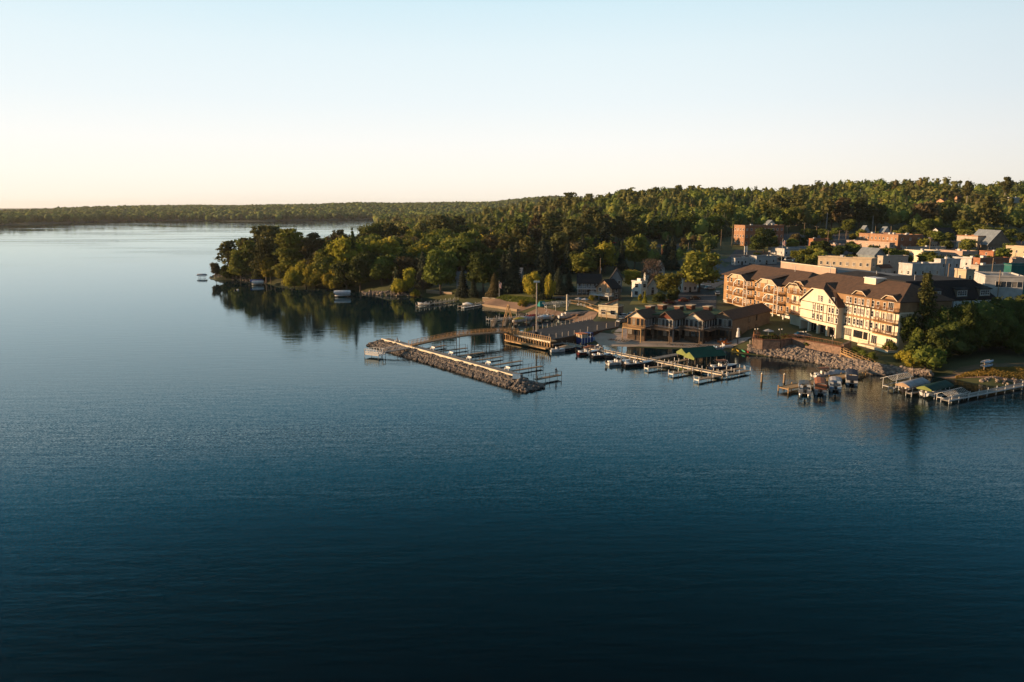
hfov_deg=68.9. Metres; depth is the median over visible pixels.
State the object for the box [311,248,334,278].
broadleaf tree
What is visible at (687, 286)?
house
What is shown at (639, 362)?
motorboat
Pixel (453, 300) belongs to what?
dock
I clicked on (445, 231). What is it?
broadleaf tree
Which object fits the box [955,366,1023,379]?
dry grass
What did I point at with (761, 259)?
commercial building
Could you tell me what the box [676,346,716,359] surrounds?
boat canopy
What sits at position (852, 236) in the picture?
broadleaf tree
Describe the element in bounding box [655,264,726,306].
street
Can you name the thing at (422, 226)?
pine tree
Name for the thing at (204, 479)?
lake water
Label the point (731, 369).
slip dock
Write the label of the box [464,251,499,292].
broadleaf tree
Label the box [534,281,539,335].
light mast
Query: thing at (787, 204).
pine tree
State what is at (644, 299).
spruce tree
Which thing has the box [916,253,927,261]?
broadleaf tree
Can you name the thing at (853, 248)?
broadleaf tree
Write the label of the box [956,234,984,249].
commercial building
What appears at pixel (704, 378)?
slip dock
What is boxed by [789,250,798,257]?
broadleaf tree
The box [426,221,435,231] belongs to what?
pine tree
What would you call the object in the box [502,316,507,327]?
slip dock
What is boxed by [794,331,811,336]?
parked car
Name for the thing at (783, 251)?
commercial building
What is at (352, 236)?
spruce tree
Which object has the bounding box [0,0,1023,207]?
sky
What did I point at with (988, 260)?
commercial building
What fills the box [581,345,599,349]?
motorboat
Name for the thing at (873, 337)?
window
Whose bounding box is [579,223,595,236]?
pine tree
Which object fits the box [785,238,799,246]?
broadleaf tree
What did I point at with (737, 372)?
slip dock
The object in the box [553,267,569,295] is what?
spruce tree
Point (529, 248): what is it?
broadleaf tree
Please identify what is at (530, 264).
spruce tree
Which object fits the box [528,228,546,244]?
pine tree
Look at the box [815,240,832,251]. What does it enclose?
broadleaf tree
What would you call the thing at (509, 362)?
finger dock
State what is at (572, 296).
yard
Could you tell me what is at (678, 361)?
slip dock
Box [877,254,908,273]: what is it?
commercial building
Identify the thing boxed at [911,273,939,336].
conifer tree
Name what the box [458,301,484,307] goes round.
dock
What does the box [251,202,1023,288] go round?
shore woods
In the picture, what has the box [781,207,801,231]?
broadleaf tree
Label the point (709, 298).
parking lot
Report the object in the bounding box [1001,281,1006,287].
window
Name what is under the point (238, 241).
broadleaf tree
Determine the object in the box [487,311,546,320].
marina dock
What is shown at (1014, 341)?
broadleaf tree
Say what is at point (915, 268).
commercial building
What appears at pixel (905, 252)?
broadleaf tree
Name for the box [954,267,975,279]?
commercial building
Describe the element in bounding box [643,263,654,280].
house
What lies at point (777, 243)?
broadleaf tree
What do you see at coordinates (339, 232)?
pine tree
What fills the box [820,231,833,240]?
broadleaf tree
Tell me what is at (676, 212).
spruce tree
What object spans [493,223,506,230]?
broadleaf tree
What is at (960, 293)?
window
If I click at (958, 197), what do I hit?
house
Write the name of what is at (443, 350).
finger dock
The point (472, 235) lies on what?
broadleaf tree
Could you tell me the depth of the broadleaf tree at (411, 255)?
376.00 m
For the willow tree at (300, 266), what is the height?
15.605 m
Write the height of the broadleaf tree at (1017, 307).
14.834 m
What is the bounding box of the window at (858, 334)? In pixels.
[853,330,862,338]
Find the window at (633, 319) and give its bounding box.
[632,318,635,325]
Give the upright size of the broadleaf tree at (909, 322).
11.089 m
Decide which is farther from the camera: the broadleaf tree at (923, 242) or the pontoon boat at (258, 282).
the broadleaf tree at (923, 242)
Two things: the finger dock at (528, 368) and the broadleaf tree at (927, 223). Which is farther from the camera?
the broadleaf tree at (927, 223)
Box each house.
[455,271,466,287]
[519,268,524,281]
[577,273,601,294]
[609,267,622,291]
[631,278,647,297]
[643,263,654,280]
[647,278,657,294]
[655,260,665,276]
[678,271,696,291]
[937,198,947,201]
[954,195,962,203]
[1007,197,1020,206]
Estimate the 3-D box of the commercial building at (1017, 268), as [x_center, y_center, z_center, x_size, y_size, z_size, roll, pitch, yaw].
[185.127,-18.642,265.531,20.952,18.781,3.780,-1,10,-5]
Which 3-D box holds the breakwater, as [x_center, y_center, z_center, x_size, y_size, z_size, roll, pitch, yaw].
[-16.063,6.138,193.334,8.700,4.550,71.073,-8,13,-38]
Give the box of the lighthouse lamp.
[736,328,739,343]
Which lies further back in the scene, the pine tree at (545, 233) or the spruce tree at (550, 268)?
the pine tree at (545, 233)
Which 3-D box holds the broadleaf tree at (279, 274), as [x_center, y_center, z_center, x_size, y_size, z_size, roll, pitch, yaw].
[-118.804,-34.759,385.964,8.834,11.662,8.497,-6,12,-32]
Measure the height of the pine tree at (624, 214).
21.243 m
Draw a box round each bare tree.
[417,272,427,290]
[640,258,663,280]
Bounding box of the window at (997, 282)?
[995,281,1000,287]
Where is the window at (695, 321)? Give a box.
[694,320,697,328]
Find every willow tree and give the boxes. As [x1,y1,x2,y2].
[281,268,303,287]
[289,259,312,286]
[302,263,322,287]
[320,268,342,289]
[522,271,541,296]
[544,273,555,297]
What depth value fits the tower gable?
525.89 m
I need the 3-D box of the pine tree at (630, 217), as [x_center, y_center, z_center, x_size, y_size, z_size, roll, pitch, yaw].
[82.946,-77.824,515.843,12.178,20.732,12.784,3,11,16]
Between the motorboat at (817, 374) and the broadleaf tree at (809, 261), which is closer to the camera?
the motorboat at (817, 374)
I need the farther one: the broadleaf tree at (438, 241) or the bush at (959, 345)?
the broadleaf tree at (438, 241)
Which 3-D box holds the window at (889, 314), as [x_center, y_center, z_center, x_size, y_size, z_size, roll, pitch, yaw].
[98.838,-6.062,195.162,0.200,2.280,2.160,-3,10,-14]
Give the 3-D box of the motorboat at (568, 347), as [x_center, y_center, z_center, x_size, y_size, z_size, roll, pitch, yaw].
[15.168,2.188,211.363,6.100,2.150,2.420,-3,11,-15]
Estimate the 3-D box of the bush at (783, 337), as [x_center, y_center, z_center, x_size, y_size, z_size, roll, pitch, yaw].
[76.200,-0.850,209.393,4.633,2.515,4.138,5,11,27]
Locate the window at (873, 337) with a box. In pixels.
[871,334,876,344]
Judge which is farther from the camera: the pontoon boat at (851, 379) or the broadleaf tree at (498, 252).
the broadleaf tree at (498, 252)
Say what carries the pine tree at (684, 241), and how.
on the ground at (950, 367)
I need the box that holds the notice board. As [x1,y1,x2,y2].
[513,374,520,378]
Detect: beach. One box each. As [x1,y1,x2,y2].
[593,333,747,347]
[939,374,1021,383]
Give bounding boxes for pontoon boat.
[251,280,263,284]
[334,292,350,295]
[798,380,811,395]
[813,377,826,395]
[828,376,841,392]
[845,369,857,385]
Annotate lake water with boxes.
[0,219,1023,681]
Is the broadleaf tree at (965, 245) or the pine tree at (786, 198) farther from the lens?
the pine tree at (786, 198)
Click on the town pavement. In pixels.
(730, 267)
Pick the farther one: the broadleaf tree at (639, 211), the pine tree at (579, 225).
the broadleaf tree at (639, 211)
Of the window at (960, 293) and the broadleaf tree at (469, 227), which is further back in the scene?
the broadleaf tree at (469, 227)
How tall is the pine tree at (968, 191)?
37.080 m
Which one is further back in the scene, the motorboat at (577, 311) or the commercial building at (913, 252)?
the commercial building at (913, 252)
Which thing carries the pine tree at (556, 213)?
on the ground at (950, 367)
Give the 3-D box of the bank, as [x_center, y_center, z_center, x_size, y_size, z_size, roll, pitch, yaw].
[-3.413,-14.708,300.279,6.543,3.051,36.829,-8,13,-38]
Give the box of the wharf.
[519,319,619,346]
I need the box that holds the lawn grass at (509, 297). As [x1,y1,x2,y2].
[495,295,554,303]
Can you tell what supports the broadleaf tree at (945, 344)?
on the ground at (950, 367)
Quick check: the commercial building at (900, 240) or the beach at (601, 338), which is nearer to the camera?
the beach at (601, 338)
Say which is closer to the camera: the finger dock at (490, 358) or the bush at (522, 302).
the finger dock at (490, 358)
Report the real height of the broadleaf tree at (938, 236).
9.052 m
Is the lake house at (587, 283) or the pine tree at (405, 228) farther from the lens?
the pine tree at (405, 228)
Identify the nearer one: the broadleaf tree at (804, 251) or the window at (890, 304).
the window at (890, 304)
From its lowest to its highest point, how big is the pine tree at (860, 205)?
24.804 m
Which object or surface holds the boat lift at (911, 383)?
in the lake water
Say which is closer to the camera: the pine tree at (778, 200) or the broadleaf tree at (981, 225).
the broadleaf tree at (981, 225)
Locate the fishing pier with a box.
[504,329,556,349]
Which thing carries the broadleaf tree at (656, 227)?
on the ground at (950, 367)
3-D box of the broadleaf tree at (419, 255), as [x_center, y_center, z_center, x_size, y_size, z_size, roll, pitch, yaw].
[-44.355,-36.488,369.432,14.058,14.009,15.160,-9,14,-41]
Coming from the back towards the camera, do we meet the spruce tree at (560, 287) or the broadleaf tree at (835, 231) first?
the broadleaf tree at (835, 231)
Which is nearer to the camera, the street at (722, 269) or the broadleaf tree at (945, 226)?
the street at (722, 269)
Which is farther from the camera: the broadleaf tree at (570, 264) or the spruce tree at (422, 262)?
the broadleaf tree at (570, 264)
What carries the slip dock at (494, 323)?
in the lake water
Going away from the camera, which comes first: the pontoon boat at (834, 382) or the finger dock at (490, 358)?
the pontoon boat at (834, 382)
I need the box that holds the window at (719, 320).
[718,318,721,326]
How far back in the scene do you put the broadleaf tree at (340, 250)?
365.53 m
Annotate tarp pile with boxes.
[537,301,545,306]
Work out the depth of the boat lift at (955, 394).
157.10 m
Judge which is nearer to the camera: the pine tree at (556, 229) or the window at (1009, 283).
the window at (1009, 283)
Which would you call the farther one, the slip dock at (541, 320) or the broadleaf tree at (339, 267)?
the broadleaf tree at (339, 267)
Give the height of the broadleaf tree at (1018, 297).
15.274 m
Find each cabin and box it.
[589,279,621,300]
[598,298,623,318]
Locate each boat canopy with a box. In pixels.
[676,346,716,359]
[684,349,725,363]
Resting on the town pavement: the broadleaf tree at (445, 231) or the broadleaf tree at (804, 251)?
the broadleaf tree at (804, 251)
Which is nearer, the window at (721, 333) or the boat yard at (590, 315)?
the window at (721, 333)
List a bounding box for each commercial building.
[731,256,749,264]
[733,223,784,245]
[749,255,776,264]
[768,247,805,255]
[809,237,829,245]
[818,255,876,270]
[831,243,844,246]
[846,240,894,248]
[857,247,884,259]
[859,232,922,248]
[876,264,892,272]
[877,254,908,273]
[898,262,941,275]
[902,245,945,249]
[904,249,940,261]
[929,228,955,240]
[934,257,960,276]
[939,249,978,256]
[953,256,974,268]
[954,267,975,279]
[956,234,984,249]
[971,263,1003,276]
[973,255,1009,263]
[974,229,1009,249]
[974,271,1023,299]
[979,250,995,256]
[1004,263,1023,294]
[1006,245,1023,256]
[1009,256,1023,262]
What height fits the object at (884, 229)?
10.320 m
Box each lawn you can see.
[505,293,556,298]
[629,295,672,304]
[732,245,767,250]
[951,363,1023,375]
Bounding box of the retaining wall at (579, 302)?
[570,300,598,311]
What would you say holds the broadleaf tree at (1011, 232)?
on the ground at (950, 367)
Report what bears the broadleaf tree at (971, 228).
on the ground at (950, 367)
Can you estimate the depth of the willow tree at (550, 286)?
291.88 m
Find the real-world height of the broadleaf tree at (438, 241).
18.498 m
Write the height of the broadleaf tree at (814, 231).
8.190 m
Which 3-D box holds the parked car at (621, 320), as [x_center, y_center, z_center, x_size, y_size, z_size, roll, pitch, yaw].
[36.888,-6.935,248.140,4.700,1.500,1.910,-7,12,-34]
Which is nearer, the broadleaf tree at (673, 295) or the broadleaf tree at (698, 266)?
the broadleaf tree at (673, 295)
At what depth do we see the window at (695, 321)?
218.58 m
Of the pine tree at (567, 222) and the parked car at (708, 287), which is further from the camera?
the pine tree at (567, 222)
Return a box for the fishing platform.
[364,347,385,358]
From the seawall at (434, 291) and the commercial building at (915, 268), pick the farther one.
the seawall at (434, 291)
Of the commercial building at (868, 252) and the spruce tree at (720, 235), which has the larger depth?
the spruce tree at (720, 235)
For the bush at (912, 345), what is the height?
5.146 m
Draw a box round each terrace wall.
[752,329,792,349]
[792,334,842,354]
[841,341,850,352]
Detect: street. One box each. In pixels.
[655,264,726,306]
[717,252,856,261]
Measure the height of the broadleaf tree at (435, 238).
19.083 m
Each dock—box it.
[416,298,455,306]
[422,342,446,348]
[439,344,467,352]
[454,348,484,356]
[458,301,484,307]
[472,352,502,361]
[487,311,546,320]
[490,357,521,365]
[491,316,497,327]
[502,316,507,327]
[505,362,542,371]
[533,370,561,381]
[538,312,545,322]
[561,340,649,360]
[644,361,671,370]
[646,356,726,377]
[648,346,721,359]
[664,357,688,364]
[668,365,702,376]
[694,372,726,382]
[713,364,744,371]
[722,366,750,377]
[778,372,862,392]
[905,390,919,396]
[940,381,1023,403]
[941,388,969,395]
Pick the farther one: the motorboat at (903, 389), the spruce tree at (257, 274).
the spruce tree at (257, 274)
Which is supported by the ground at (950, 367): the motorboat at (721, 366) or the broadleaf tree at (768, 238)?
the broadleaf tree at (768, 238)
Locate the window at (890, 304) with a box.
[888,302,893,310]
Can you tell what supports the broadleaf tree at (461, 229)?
on the ground at (950, 367)
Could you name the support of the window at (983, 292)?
in the hotel
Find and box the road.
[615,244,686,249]
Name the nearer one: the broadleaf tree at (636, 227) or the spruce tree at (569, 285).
the spruce tree at (569, 285)
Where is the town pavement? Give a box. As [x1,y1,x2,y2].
[725,234,1023,271]
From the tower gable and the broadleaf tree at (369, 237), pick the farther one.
the tower gable
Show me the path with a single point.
(733, 341)
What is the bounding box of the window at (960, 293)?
[957,290,966,295]
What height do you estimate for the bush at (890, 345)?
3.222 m
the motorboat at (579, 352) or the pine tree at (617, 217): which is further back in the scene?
the pine tree at (617, 217)
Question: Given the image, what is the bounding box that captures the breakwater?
[376,338,545,389]
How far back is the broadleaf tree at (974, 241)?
421.55 m
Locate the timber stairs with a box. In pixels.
[840,348,874,360]
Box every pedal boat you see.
[720,340,731,344]
[720,343,732,347]
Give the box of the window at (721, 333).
[719,330,724,336]
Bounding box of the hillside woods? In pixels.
[375,177,1023,232]
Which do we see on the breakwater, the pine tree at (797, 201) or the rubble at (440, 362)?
the rubble at (440, 362)
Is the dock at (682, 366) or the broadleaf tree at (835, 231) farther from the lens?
the broadleaf tree at (835, 231)
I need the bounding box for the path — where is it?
[613,328,750,344]
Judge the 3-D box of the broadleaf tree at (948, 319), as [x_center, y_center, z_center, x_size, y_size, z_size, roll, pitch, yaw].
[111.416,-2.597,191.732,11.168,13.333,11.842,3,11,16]
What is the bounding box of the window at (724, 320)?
[723,319,726,327]
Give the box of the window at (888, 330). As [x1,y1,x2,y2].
[886,325,891,333]
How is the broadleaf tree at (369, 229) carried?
on the ground at (950, 367)
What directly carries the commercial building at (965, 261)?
on the ground at (950, 367)
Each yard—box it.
[554,292,601,304]
[564,311,597,321]
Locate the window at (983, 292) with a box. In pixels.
[980,290,989,295]
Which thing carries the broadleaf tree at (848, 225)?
on the ground at (950, 367)
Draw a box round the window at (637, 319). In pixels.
[636,318,639,326]
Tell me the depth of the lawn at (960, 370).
178.67 m
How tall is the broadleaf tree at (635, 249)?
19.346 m
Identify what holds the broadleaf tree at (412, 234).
on the ground at (950, 367)
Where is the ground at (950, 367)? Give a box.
[0,193,1023,385]
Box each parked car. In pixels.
[616,318,627,322]
[619,313,626,317]
[663,300,675,303]
[678,297,689,301]
[689,295,700,299]
[704,286,715,289]
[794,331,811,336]
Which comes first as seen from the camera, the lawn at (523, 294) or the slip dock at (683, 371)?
the slip dock at (683, 371)
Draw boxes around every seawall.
[426,290,452,293]
[482,297,494,301]
[482,304,517,311]
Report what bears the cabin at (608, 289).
on the ground at (950, 367)
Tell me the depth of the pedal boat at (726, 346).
213.18 m
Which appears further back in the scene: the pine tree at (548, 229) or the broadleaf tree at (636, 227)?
the broadleaf tree at (636, 227)
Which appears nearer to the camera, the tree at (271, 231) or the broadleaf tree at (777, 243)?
the tree at (271, 231)
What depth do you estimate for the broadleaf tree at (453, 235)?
459.25 m
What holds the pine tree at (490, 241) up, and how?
on the ground at (950, 367)
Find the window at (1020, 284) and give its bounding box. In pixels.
[1017,282,1022,287]
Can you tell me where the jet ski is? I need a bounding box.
[604,354,614,358]
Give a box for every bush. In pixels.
[220,269,242,279]
[390,277,408,294]
[410,288,420,296]
[517,299,527,306]
[768,333,778,339]
[777,333,791,338]
[849,346,860,353]
[855,349,866,356]
[866,351,877,359]
[881,341,897,350]
[893,350,905,360]
[901,350,923,367]
[903,340,934,352]
[911,343,947,368]
[918,339,937,351]
[925,336,969,353]
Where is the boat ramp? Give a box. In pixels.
[526,307,586,319]
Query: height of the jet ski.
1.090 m
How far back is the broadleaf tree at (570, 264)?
367.93 m
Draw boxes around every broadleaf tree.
[209,262,220,274]
[218,264,228,275]
[227,249,249,280]
[234,237,252,248]
[259,256,276,282]
[274,263,287,283]
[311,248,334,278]
[324,236,363,269]
[328,261,357,289]
[344,252,372,290]
[354,233,380,242]
[356,240,371,254]
[357,224,379,235]
[367,236,401,257]
[369,252,386,279]
[369,257,393,285]
[371,221,386,236]
[376,253,398,281]
[377,235,404,246]
[393,256,419,274]
[395,252,413,257]
[399,238,417,245]
[402,267,415,293]
[405,231,421,237]
[406,236,419,242]
[406,244,436,256]
[414,253,427,264]
[415,238,431,245]
[420,232,438,238]
[421,248,457,294]
[423,234,449,245]
[430,228,451,234]
[431,233,456,237]
[433,236,449,246]
[440,237,464,272]
[440,237,477,270]
[445,249,457,269]
[452,225,467,233]
[455,229,481,243]
[463,223,486,232]
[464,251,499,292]
[465,241,492,267]
[467,225,488,235]
[492,248,513,268]
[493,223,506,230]
[502,222,526,233]
[505,217,524,226]
[514,236,538,272]
[565,251,585,272]
[569,241,589,252]
[570,252,596,272]
[576,236,601,246]
[584,247,606,273]
[595,241,617,272]
[622,269,641,285]
[624,234,648,268]
[627,208,644,215]
[627,219,646,236]
[647,215,672,241]
[651,292,666,303]
[654,273,683,292]
[666,289,681,300]
[670,210,699,238]
[677,250,723,291]
[706,213,725,235]
[710,203,736,225]
[748,235,765,251]
[750,227,776,252]
[763,207,786,225]
[771,236,778,246]
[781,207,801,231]
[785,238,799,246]
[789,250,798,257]
[790,233,801,244]
[795,255,805,262]
[796,249,812,254]
[800,228,811,235]
[800,237,807,245]
[801,258,815,264]
[804,254,817,263]
[805,229,818,237]
[805,232,814,239]
[810,248,827,254]
[812,250,826,257]
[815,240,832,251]
[817,229,827,234]
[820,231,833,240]
[824,246,835,253]
[831,227,841,234]
[832,246,844,255]
[840,219,855,232]
[845,241,854,253]
[848,233,856,239]
[848,243,860,252]
[855,228,866,236]
[865,202,888,229]
[884,247,897,254]
[896,250,908,254]
[899,225,911,232]
[899,314,917,342]
[903,227,913,233]
[908,255,913,261]
[909,327,924,341]
[910,201,940,220]
[915,218,935,237]
[916,238,930,245]
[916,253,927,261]
[917,251,937,261]
[920,228,929,236]
[922,305,970,342]
[924,327,946,346]
[926,230,935,239]
[926,255,944,261]
[931,231,947,244]
[935,200,955,221]
[936,338,951,355]
[937,225,953,228]
[938,240,954,248]
[945,232,955,239]
[951,299,1002,346]
[952,219,967,228]
[956,229,969,233]
[959,242,972,249]
[961,239,977,248]
[965,226,976,231]
[967,221,973,226]
[967,299,1019,350]
[973,224,988,227]
[978,297,1023,347]
[994,247,1012,256]
[995,227,1005,232]
[1001,294,1023,303]
[1001,321,1023,353]
[1002,243,1016,247]
[1004,229,1017,237]
[1009,237,1018,243]
[1014,233,1023,243]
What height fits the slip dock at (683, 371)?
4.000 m
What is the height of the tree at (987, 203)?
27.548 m
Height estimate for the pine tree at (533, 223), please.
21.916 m
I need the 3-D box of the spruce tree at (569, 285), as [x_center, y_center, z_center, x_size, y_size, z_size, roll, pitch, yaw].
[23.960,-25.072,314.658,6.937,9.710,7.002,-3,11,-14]
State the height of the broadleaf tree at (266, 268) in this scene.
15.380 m
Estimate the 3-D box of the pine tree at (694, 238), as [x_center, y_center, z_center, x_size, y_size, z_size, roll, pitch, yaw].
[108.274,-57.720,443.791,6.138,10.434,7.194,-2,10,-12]
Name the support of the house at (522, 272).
on the ground at (950, 367)
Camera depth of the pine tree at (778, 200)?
582.63 m
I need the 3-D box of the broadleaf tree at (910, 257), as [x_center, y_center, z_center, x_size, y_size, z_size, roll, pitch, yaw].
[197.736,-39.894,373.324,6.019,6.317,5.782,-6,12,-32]
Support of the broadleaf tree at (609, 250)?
on the ground at (950, 367)
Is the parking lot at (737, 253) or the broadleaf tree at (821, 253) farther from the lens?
the parking lot at (737, 253)
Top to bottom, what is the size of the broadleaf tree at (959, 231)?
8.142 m
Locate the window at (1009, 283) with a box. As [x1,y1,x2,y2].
[1006,281,1011,287]
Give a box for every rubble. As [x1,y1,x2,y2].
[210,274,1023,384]
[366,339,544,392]
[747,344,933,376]
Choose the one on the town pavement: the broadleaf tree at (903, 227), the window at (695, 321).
the broadleaf tree at (903, 227)
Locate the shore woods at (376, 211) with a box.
[0,195,575,223]
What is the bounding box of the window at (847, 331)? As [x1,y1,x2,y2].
[844,327,851,335]
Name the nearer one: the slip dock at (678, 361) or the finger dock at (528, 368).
the finger dock at (528, 368)
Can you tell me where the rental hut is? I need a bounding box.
[576,332,594,343]
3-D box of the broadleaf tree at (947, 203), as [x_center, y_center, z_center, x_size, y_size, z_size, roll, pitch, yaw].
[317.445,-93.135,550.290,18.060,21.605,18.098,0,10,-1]
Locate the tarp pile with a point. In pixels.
(541, 303)
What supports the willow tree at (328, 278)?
on the ground at (950, 367)
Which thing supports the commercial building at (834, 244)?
on the ground at (950, 367)
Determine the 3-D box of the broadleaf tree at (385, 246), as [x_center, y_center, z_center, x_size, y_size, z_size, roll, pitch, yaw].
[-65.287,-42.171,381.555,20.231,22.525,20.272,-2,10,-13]
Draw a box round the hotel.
[722,261,994,352]
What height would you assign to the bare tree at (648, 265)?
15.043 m
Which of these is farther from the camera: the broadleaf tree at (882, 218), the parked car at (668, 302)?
the broadleaf tree at (882, 218)
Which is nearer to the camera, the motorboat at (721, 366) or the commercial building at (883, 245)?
the motorboat at (721, 366)
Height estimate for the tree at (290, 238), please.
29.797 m
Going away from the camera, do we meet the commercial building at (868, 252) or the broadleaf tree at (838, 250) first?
the commercial building at (868, 252)
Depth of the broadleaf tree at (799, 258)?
373.97 m
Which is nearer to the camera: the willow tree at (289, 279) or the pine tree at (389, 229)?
the willow tree at (289, 279)
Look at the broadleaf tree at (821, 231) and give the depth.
489.35 m
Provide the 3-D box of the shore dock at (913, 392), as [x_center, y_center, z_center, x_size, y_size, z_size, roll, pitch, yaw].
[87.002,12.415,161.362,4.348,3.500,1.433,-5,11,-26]
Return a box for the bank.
[483,298,537,311]
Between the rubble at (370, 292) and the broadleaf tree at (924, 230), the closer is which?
the rubble at (370, 292)
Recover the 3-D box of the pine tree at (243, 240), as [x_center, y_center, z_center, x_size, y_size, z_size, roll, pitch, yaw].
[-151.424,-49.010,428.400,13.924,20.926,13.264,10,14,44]
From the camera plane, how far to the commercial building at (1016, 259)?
329.84 m
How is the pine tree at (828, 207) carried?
on the ground at (950, 367)
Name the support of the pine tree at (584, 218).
on the ground at (950, 367)
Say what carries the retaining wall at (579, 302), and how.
on the ground at (950, 367)
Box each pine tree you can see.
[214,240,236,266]
[236,237,255,250]
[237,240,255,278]
[249,225,266,241]
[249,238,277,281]
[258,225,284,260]
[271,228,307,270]
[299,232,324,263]
[320,239,334,261]
[323,235,338,248]
[330,229,346,235]
[357,233,368,236]
[380,222,397,238]
[395,230,405,235]
[398,226,409,230]
[415,223,427,231]
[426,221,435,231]
[427,214,454,233]
[453,216,466,225]
[481,235,498,252]
[496,233,517,249]
[511,225,527,247]
[526,220,542,234]
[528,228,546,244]
[531,214,542,223]
[540,213,561,233]
[541,230,551,242]
[542,227,552,235]
[546,210,564,221]
[547,231,568,266]
[553,226,562,232]
[560,218,577,229]
[561,225,579,251]
[574,220,583,232]
[577,213,595,230]
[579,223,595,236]
[582,206,602,231]
[592,213,607,236]
[602,214,612,232]
[603,217,611,232]
[609,215,627,240]
[613,220,631,241]
[619,211,633,220]
[625,213,638,233]
[680,237,687,249]
[689,235,697,247]
[769,196,785,209]
[782,197,789,208]
[785,197,795,224]
[789,195,806,225]
[821,199,845,228]
[821,200,836,228]
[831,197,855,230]
[850,198,869,228]
[867,203,881,230]
[963,177,972,202]
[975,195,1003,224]
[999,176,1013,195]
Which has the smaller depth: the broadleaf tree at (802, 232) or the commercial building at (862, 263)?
the commercial building at (862, 263)
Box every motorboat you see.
[511,317,526,321]
[524,314,538,318]
[535,315,550,319]
[549,347,564,351]
[555,345,575,350]
[563,309,588,313]
[575,349,598,354]
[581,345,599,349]
[589,352,610,357]
[605,355,629,365]
[621,359,652,366]
[707,359,736,369]
[810,366,832,377]
[823,370,845,376]
[899,386,918,394]
[919,389,940,398]
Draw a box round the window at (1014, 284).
[1011,281,1017,287]
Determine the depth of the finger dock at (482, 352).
203.41 m
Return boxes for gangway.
[381,344,409,356]
[858,369,869,376]
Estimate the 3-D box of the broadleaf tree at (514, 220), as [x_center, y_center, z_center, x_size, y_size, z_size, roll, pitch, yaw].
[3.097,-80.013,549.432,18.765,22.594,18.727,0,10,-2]
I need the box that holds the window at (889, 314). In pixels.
[886,313,893,322]
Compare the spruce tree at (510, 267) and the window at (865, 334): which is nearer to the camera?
the window at (865, 334)
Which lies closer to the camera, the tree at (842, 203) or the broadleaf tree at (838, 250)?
the broadleaf tree at (838, 250)
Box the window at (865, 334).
[863,332,867,339]
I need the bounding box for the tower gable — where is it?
[763,220,775,224]
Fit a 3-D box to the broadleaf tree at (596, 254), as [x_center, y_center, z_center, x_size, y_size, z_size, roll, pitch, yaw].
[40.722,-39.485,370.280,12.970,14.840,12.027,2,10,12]
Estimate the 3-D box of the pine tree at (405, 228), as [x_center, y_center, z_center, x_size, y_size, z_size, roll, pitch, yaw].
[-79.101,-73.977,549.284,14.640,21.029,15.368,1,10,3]
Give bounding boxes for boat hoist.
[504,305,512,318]
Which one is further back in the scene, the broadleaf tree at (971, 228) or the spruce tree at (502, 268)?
the broadleaf tree at (971, 228)
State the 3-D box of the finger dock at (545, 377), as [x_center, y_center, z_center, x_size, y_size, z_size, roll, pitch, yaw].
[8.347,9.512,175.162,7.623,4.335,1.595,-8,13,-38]
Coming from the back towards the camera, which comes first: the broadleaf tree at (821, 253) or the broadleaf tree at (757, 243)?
the broadleaf tree at (757, 243)
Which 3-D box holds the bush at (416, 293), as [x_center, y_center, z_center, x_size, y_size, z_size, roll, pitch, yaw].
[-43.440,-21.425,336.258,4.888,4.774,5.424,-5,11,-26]
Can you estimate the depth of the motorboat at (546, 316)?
266.09 m
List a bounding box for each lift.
[334,290,350,296]
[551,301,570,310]
[882,372,913,390]
[895,377,929,391]
[916,380,953,398]
[935,387,966,402]
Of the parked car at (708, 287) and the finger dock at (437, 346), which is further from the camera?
the parked car at (708, 287)
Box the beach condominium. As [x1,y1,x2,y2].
[622,303,771,344]
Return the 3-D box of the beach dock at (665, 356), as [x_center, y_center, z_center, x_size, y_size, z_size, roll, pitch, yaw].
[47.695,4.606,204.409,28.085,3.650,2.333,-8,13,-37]
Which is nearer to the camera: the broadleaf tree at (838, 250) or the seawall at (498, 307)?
the seawall at (498, 307)
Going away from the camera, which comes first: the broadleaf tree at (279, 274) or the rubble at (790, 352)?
the rubble at (790, 352)
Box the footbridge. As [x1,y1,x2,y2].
[408,327,517,346]
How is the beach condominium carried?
on the ground at (950, 367)
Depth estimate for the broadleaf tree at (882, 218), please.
537.23 m
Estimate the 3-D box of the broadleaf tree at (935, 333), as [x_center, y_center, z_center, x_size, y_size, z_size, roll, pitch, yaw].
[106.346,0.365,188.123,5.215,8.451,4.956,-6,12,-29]
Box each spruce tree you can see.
[250,247,265,280]
[345,228,361,286]
[413,251,432,287]
[454,266,469,297]
[467,279,479,296]
[484,272,502,297]
[497,252,510,292]
[499,243,522,294]
[511,257,525,293]
[513,240,525,270]
[524,232,534,267]
[531,235,555,272]
[533,272,552,299]
[537,242,552,279]
[545,251,554,281]
[546,231,558,266]
[551,245,561,270]
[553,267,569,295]
[560,241,576,273]
[563,270,575,291]
[574,234,595,272]
[593,236,603,268]
[598,220,615,265]
[614,242,628,271]
[642,291,646,302]
[646,208,661,238]
[660,234,678,264]
[664,237,679,270]
[670,208,677,233]
[708,209,723,238]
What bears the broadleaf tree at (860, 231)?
on the town pavement
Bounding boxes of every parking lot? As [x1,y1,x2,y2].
[676,291,716,308]
[726,250,794,261]
[789,232,852,254]

